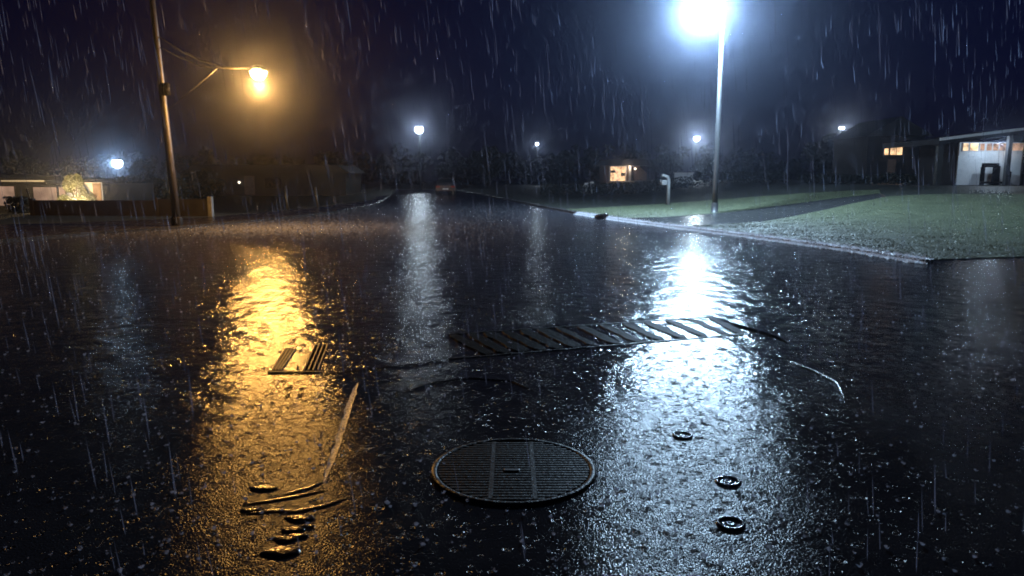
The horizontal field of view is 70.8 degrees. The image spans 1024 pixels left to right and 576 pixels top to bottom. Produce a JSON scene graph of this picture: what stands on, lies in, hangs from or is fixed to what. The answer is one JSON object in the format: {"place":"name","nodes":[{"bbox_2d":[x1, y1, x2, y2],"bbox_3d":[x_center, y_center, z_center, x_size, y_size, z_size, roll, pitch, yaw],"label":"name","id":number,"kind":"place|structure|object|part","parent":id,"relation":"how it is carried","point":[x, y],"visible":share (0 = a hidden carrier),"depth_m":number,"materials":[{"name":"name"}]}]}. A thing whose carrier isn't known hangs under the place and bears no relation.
{"place":"outdoors","nodes":[
{"label":"outdoors","id":0,"kind":"place"},
{"bbox_2d":[0,195,386,237],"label":"pavement","id":1,"kind":"structure","parent":0,"point":[14,230],"depth_m":23.01,"materials":[{"name":"grey concrete"}]},
{"bbox_2d":[0,190,1023,575],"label":"road","id":2,"kind":"structure","parent":0,"point":[868,364],"depth_m":4.93,"materials":[{"name":"black asphalt"}]},
{"bbox_2d":[240,508,260,512],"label":"puddle","id":3,"kind":"object","parent":2,"relation":"on","point":[248,510],"visible":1,"depth_m":3.26,"materials":[{"name":"liquid"}]},
{"bbox_2d":[249,485,277,490],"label":"puddle","id":4,"kind":"object","parent":2,"relation":"on","point":[265,487],"visible":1,"depth_m":3.49,"materials":[{"name":"liquid"}]},
{"bbox_2d":[259,546,300,557],"bbox_3d":[-0.934,1.060,2.904,0.161,0.008,0.093,0,9,0],"label":"leaf","id":5,"kind":"object","parent":2,"relation":"on","point":[280,551],"visible":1,"depth_m":2.89,"materials":[{"name":"plant"}]},
{"bbox_2d":[241,490,326,505],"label":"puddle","id":6,"kind":"object","parent":2,"relation":"on","point":[280,498],"visible":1,"depth_m":3.38,"materials":[{"name":"liquid"}]},
{"bbox_2d":[273,536,297,541],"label":"puddle","id":7,"kind":"object","parent":2,"relation":"on","point":[284,538],"visible":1,"depth_m":3.00,"materials":[{"name":"liquid"}]},
{"bbox_2d":[281,526,304,531],"bbox_3d":[-0.940,1.033,3.088,0.101,0.006,0.047,-2,9,-14],"label":"leaf","id":8,"kind":"object","parent":2,"relation":"on","point":[293,529],"visible":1,"depth_m":3.08,"materials":[{"name":"plant"}]},
{"bbox_2d":[240,498,347,514],"bbox_3d":[-0.983,1.005,3.280,0.481,0.006,0.076,-3,9,-20],"label":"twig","id":9,"kind":"object","parent":2,"relation":"on","point":[300,509],"visible":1,"depth_m":3.27,"materials":[{"name":"wood"}]},
{"bbox_2d":[267,343,327,372],"bbox_3d":[-1.743,0.580,6.015,0.420,0.013,0.986,-1,9,-8],"label":"drain inlet","id":10,"kind":"object","parent":2,"relation":"on","point":[317,355],"visible":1,"depth_m":5.91,"materials":[{"name":"metal"}]},
{"bbox_2d":[287,533,307,537],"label":"puddle","id":11,"kind":"object","parent":2,"relation":"on","point":[298,535],"visible":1,"depth_m":3.03,"materials":[{"name":"liquid"}]},
{"bbox_2d":[284,514,314,521],"bbox_3d":[-0.943,1.017,3.191,0.138,0.007,0.065,0,9,0],"label":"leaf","id":12,"kind":"object","parent":2,"relation":"on","point":[301,517],"visible":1,"depth_m":3.18,"materials":[{"name":"plant"}]},
{"bbox_2d":[282,482,321,495],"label":"puddle","id":13,"kind":"object","parent":2,"relation":"on","point":[301,489],"visible":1,"depth_m":3.48,"materials":[{"name":"liquid"}]},
{"bbox_2d":[301,524,314,527],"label":"puddle","id":14,"kind":"object","parent":2,"relation":"on","point":[308,526],"visible":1,"depth_m":3.11,"materials":[{"name":"liquid"}]},
{"bbox_2d":[323,382,357,483],"bbox_3d":[-1.037,0.830,4.434,0.049,0.003,1.790,-1,9,-7],"label":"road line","id":15,"kind":"object","parent":2,"relation":"on","point":[338,437],"visible":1,"depth_m":4.26,"materials":[{"name":"paint"}]},
{"bbox_2d":[323,361,441,374],"bbox_3d":[-0.999,0.630,5.723,1.037,0.008,0.031,-4,10,-25],"label":"road crack","id":16,"kind":"object","parent":2,"relation":"on","point":[382,367],"visible":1,"depth_m":5.71,"materials":[{"name":"black asphalt"}]},
{"bbox_2d":[435,178,455,193],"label":"parked car","id":17,"kind":"object","parent":2,"relation":"on","point":[445,184],"visible":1,"depth_m":63.51,"materials":[{"name":"paint"}]},
{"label":"rear window","id":18,"kind":"part","parent":17,"relation":"part of","materials":[{"name":"black glass"}]},
{"bbox_2d":[404,377,535,392],"bbox_3d":[-0.290,0.702,5.244,0.940,0.010,0.381,0,9,0],"label":"road crack","id":19,"kind":"object","parent":2,"relation":"on","point":[471,378],"visible":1,"depth_m":5.33,"materials":[{"name":"black asphalt"}]},
{"bbox_2d":[0,227,1023,575],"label":"splashes","id":20,"kind":"object","parent":2,"relation":"on","point":[704,555],"visible":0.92,"depth_m":3.73,"materials":[{"name":"clear liquid"}]},
{"bbox_2d":[431,438,595,505],"bbox_3d":[0.008,0.929,3.729,0.850,0.016,0.850,0,9,0],"label":"manhole grate","id":21,"kind":"object","parent":2,"relation":"on","point":[503,478],"visible":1,"depth_m":3.67,"materials":[{"name":"metal"}]},
{"bbox_2d":[449,316,744,359],"bbox_3d":[0.827,0.446,6.905,3.144,0.012,0.960,-3,9,-18],"label":"trench grate","id":22,"kind":"object","parent":2,"relation":"on","point":[523,340],"visible":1,"depth_m":6.80,"materials":[{"name":"metal"}]},
{"bbox_2d":[594,212,607,218],"bbox_3d":[3.250,-2.606,26.152,0.512,0.289,0.352,0,9,0],"label":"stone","id":23,"kind":"object","parent":2,"relation":"on","point":[602,216],"visible":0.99,"depth_m":26.03,"materials":[{"name":"black stone"}]},
{"bbox_2d":[672,431,692,438],"bbox_3d":[0.998,0.859,4.213,0.121,0.010,0.121,0,9,0],"label":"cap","id":24,"kind":"object","parent":2,"relation":"on","point":[684,435],"visible":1,"depth_m":4.21,"materials":[{"name":"metal"}]},
{"bbox_2d":[715,475,741,486],"bbox_3d":[1.073,0.957,3.573,0.129,0.010,0.129,0,9,0],"label":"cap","id":25,"kind":"object","parent":2,"relation":"on","point":[729,481],"visible":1,"depth_m":3.57,"materials":[{"name":"silver metal"}]},
{"bbox_2d":[715,516,745,530],"bbox_3d":[0.952,1.024,3.138,0.129,0.010,0.129,0,9,0],"label":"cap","id":26,"kind":"object","parent":2,"relation":"on","point":[729,523],"visible":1,"depth_m":3.13,"materials":[{"name":"metal"}]},
{"bbox_2d":[719,320,786,342],"bbox_3d":[2.349,0.405,7.174,0.124,0.012,1.273,-3,9,-20],"label":"road crack","id":27,"kind":"object","parent":2,"relation":"on","point":[755,330],"visible":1,"depth_m":7.06,"materials":[{"name":"black asphalt"}]},
{"bbox_2d":[574,210,933,263],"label":"kerb splashes","id":28,"kind":"object","parent":2,"relation":"on","point":[794,240],"visible":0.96,"depth_m":16.77,"materials":[{"name":"liquid"}]},
{"bbox_2d":[789,361,844,398],"bbox_3d":[2.336,0.674,5.424,0.132,0.012,1.038,0,9,0],"label":"road crack","id":29,"kind":"object","parent":2,"relation":"on","point":[835,382],"visible":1,"depth_m":5.43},
{"bbox_2d":[0,179,1023,224],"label":"ground","id":30,"kind":"structure","parent":0,"point":[225,205],"depth_m":52.43,"materials":[{"name":"green plant"}]},
{"bbox_2d":[3,196,29,213],"bbox_3d":[-21.140,-3.559,30.812,1.047,0.879,0.648,0,9,0],"label":"shrub","id":31,"kind":"object","parent":30,"relation":"on","point":[19,205],"visible":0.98,"depth_m":30.65,"materials":[{"name":"green plant"}]},
{"bbox_2d":[57,173,94,199],"bbox_3d":[-24.314,-5.043,40.229,1.662,2.787,1.968,0,9,0],"label":"conifer shrub","id":32,"kind":"object","parent":30,"relation":"on","point":[72,183],"visible":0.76,"depth_m":39.94,"materials":[{"name":"green plant"}]},
{"bbox_2d":[0,173,153,213],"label":"bungalow","id":33,"kind":"object","parent":30,"relation":"on","point":[41,187],"visible":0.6,"depth_m":41.64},
{"bbox_2d":[0,185,16,206],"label":"window","id":34,"kind":"structure","parent":33,"relation":"in","point":[5,190],"depth_m":41.56,"materials":[{"name":"beige glass"}]},
{"bbox_2d":[32,186,58,199],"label":"window","id":35,"kind":"structure","parent":33,"relation":"in","point":[39,192],"depth_m":41.56,"materials":[{"name":"beige glass"}]},
{"bbox_2d":[58,186,66,195],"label":"window","id":36,"kind":"structure","parent":33,"relation":"in","point":[61,190],"depth_m":41.56,"materials":[{"name":"beige glass"}]},
{"bbox_2d":[112,158,122,180],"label":"street lamp","id":37,"kind":"object","parent":30,"relation":"on","point":[117,163],"visible":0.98,"depth_m":137.35,"materials":[{"name":"metal"}]},
{"bbox_2d":[29,197,213,215],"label":"garden wall","id":38,"kind":"structure","parent":30,"relation":"on","point":[187,207],"depth_m":28.69,"materials":[{"name":"paint"}]},
{"bbox_2d":[125,158,155,181],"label":"garden tree","id":39,"kind":"object","parent":30,"relation":"on","point":[136,167],"visible":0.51,"depth_m":82.59,"materials":[{"name":"green plant"}]},
{"bbox_2d":[92,174,189,198],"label":"hedge","id":40,"kind":"object","parent":30,"relation":"on","point":[159,182],"visible":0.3,"depth_m":49.23,"materials":[{"name":"green plant"}]},
{"bbox_2d":[0,189,397,242],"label":"kerb","id":41,"kind":"structure","parent":30,"relation":"on","point":[10,239],"depth_m":21.01,"materials":[{"name":"grey concrete"}]},
{"bbox_2d":[180,166,226,199],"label":"garden tree","id":42,"kind":"object","parent":30,"relation":"on","point":[202,185],"visible":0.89,"depth_m":60.98,"materials":[{"name":"green plant"}]},
{"bbox_2d":[149,0,268,225],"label":"street lamp","id":43,"kind":"object","parent":30,"relation":"on","point":[258,72],"visible":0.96,"depth_m":21.34,"materials":[{"name":"brown wood"}]},
{"bbox_2d":[181,165,365,194],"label":"long house","id":44,"kind":"structure","parent":30,"relation":"on","point":[293,179],"depth_m":77.13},
{"bbox_2d":[244,176,254,194],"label":"door","id":45,"kind":"structure","parent":44,"relation":"in","point":[249,182],"depth_m":77.18,"materials":[{"name":"brown"}]},
{"bbox_2d":[264,178,281,188],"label":"window","id":46,"kind":"structure","parent":44,"relation":"in","point":[269,183],"depth_m":77.12,"materials":[{"name":"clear glass"}]},
{"bbox_2d":[284,186,288,209],"bbox_3d":[-11.175,-4.396,35.747,0.239,1.294,0.110,0,9,0],"label":"fence post","id":47,"kind":"object","parent":30,"relation":"on","point":[287,203],"visible":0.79,"depth_m":35.71,"materials":[{"name":"brown wood"}]},
{"bbox_2d":[314,187,318,206],"bbox_3d":[-9.672,-4.433,35.741,0.237,1.142,0.110,0,9,0],"label":"fence post","id":48,"kind":"object","parent":30,"relation":"on","point":[316,196],"visible":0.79,"depth_m":35.70,"materials":[{"name":"brown wood"}]},
{"bbox_2d":[415,125,422,189],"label":"street lamp","id":49,"kind":"object","parent":30,"relation":"on","point":[418,129],"visible":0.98,"depth_m":90.04,"materials":[{"name":"metal"}]},
{"bbox_2d":[0,137,930,184],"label":"treeline","id":50,"kind":"object","parent":30,"relation":"on","point":[406,174],"visible":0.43,"depth_m":158.71,"materials":[{"name":"green plant"}]},
{"bbox_2d":[456,190,512,199],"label":"kerb","id":51,"kind":"structure","parent":30,"relation":"on","point":[487,195],"depth_m":58.70,"materials":[{"name":"concrete"}]},
{"bbox_2d":[467,145,505,186],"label":"garden tree","id":52,"kind":"object","parent":30,"relation":"on","point":[493,160],"visible":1,"depth_m":117.50,"materials":[{"name":"green plant"}]},
{"bbox_2d":[543,150,574,185],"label":"garden tree","id":53,"kind":"object","parent":30,"relation":"on","point":[560,167],"visible":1,"depth_m":125.04,"materials":[{"name":"green plant"}]},
{"bbox_2d":[597,159,650,182],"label":"cottage","id":54,"kind":"structure","parent":30,"relation":"on","point":[612,170],"depth_m":116.33,"materials":[{"name":"brown"}]},
{"bbox_2d":[609,166,626,181],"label":"window","id":55,"kind":"structure","parent":54,"relation":"in","point":[616,173],"depth_m":116.46,"materials":[{"name":"glass"}]},
{"bbox_2d":[540,170,789,195],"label":"hedge","id":56,"kind":"object","parent":30,"relation":"on","point":[657,184],"visible":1,"depth_m":61.18,"materials":[{"name":"green plant"}]},
{"bbox_2d":[674,173,692,182],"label":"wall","id":57,"kind":"structure","parent":30,"relation":"on","point":[677,175],"depth_m":74.00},
{"bbox_2d":[694,135,698,173],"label":"street lamp","id":58,"kind":"object","parent":30,"relation":"on","point":[696,137],"visible":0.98,"depth_m":117.60,"materials":[{"name":"metal"}]},
{"bbox_2d":[510,200,932,262],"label":"kerb","id":59,"kind":"structure","parent":30,"relation":"on","point":[814,242],"depth_m":18.35,"materials":[{"name":"concrete"}]},
{"bbox_2d":[566,190,879,217],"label":"lawn","id":60,"kind":"structure","parent":30,"relation":"on","point":[760,201],"depth_m":35.04,"materials":[{"name":"green plant"}]},
{"bbox_2d":[660,174,670,204],"bbox_3d":[8.401,-5.350,39.517,0.573,1.798,0.600,0,9,0],"label":"mailbox","id":61,"kind":"object","parent":60,"relation":"on","point":[667,182],"visible":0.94,"depth_m":39.39,"materials":[{"name":"paint"}]},
{"bbox_2d":[696,0,725,212],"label":"street lamp","id":62,"kind":"object","parent":60,"relation":"on","point":[714,206],"visible":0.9,"depth_m":30.04,"materials":[{"name":"metal"}]},
{"bbox_2d":[567,189,1023,259],"bbox_3d":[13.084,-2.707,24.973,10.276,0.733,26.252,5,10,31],"label":"lawn","id":63,"kind":"structure","parent":30,"relation":"on","point":[980,215],"depth_m":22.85,"materials":[{"name":"green plant"}]},
{"bbox_2d":[801,131,839,176],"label":"garden tree","id":64,"kind":"object","parent":30,"relation":"on","point":[817,152],"visible":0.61,"depth_m":81.84,"materials":[{"name":"green plant"}]},
{"bbox_2d":[796,172,917,183],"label":"hedge","id":65,"kind":"object","parent":30,"relation":"on","point":[891,177],"visible":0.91,"depth_m":54.14,"materials":[{"name":"green plant"}]},
{"bbox_2d":[829,116,933,182],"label":"tall house","id":66,"kind":"structure","parent":30,"relation":"on","point":[858,149],"depth_m":65.07,"materials":[{"name":"black"}]},
{"bbox_2d":[886,159,895,182],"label":"door","id":67,"kind":"structure","parent":66,"relation":"in","point":[891,165],"depth_m":65.04,"materials":[{"name":"brown"}]},
{"bbox_2d":[882,142,903,155],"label":"window","id":68,"kind":"structure","parent":66,"relation":"in","point":[899,151],"depth_m":64.80,"materials":[{"name":"glass"}]},
{"bbox_2d":[878,128,1023,185],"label":"house","id":69,"kind":"structure","parent":30,"relation":"on","point":[954,160],"depth_m":42.28,"materials":[{"name":"concrete"}]},
{"bbox_2d":[962,143,968,150],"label":"window","id":70,"kind":"structure","parent":69,"relation":"in","point":[965,146],"depth_m":42.08,"materials":[{"name":"yellow glass"}]},
{"bbox_2d":[969,143,978,150],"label":"window","id":71,"kind":"structure","parent":69,"relation":"in","point":[972,146],"depth_m":42.07,"materials":[{"name":"yellow glass"}]},
{"bbox_2d":[979,143,984,150],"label":"window","id":72,"kind":"structure","parent":69,"relation":"in","point":[981,145],"depth_m":42.07,"materials":[{"name":"orange glass"}]},
{"bbox_2d":[985,143,992,150],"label":"window","id":73,"kind":"structure","parent":69,"relation":"in","point":[988,145],"depth_m":42.07,"materials":[{"name":"glass"}]},
{"bbox_2d":[979,163,1001,184],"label":"porch chair","id":74,"kind":"object","parent":69,"relation":"on","point":[995,173],"visible":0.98,"depth_m":41.82,"materials":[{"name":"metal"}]},
{"bbox_2d":[992,143,998,150],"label":"window","id":75,"kind":"structure","parent":69,"relation":"in","point":[995,146],"depth_m":42.07,"materials":[{"name":"orange glass"}]},
{"bbox_2d":[998,143,1005,150],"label":"window","id":76,"kind":"structure","parent":69,"relation":"in","point":[1002,146],"depth_m":42.07,"materials":[{"name":"glass"}]},
{"bbox_2d":[1012,143,1023,150],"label":"window","id":77,"kind":"structure","parent":69,"relation":"in","point":[1016,146],"depth_m":42.07,"materials":[{"name":"orange glass"}]},
{"bbox_2d":[0,0,1023,180],"label":"sky","id":78,"kind":"structure","parent":0,"point":[78,78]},
{"bbox_2d":[627,193,885,225],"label":"path","id":79,"kind":"structure","parent":0,"point":[768,213],"depth_m":28.90,"materials":[{"name":"concrete"}]}
]}

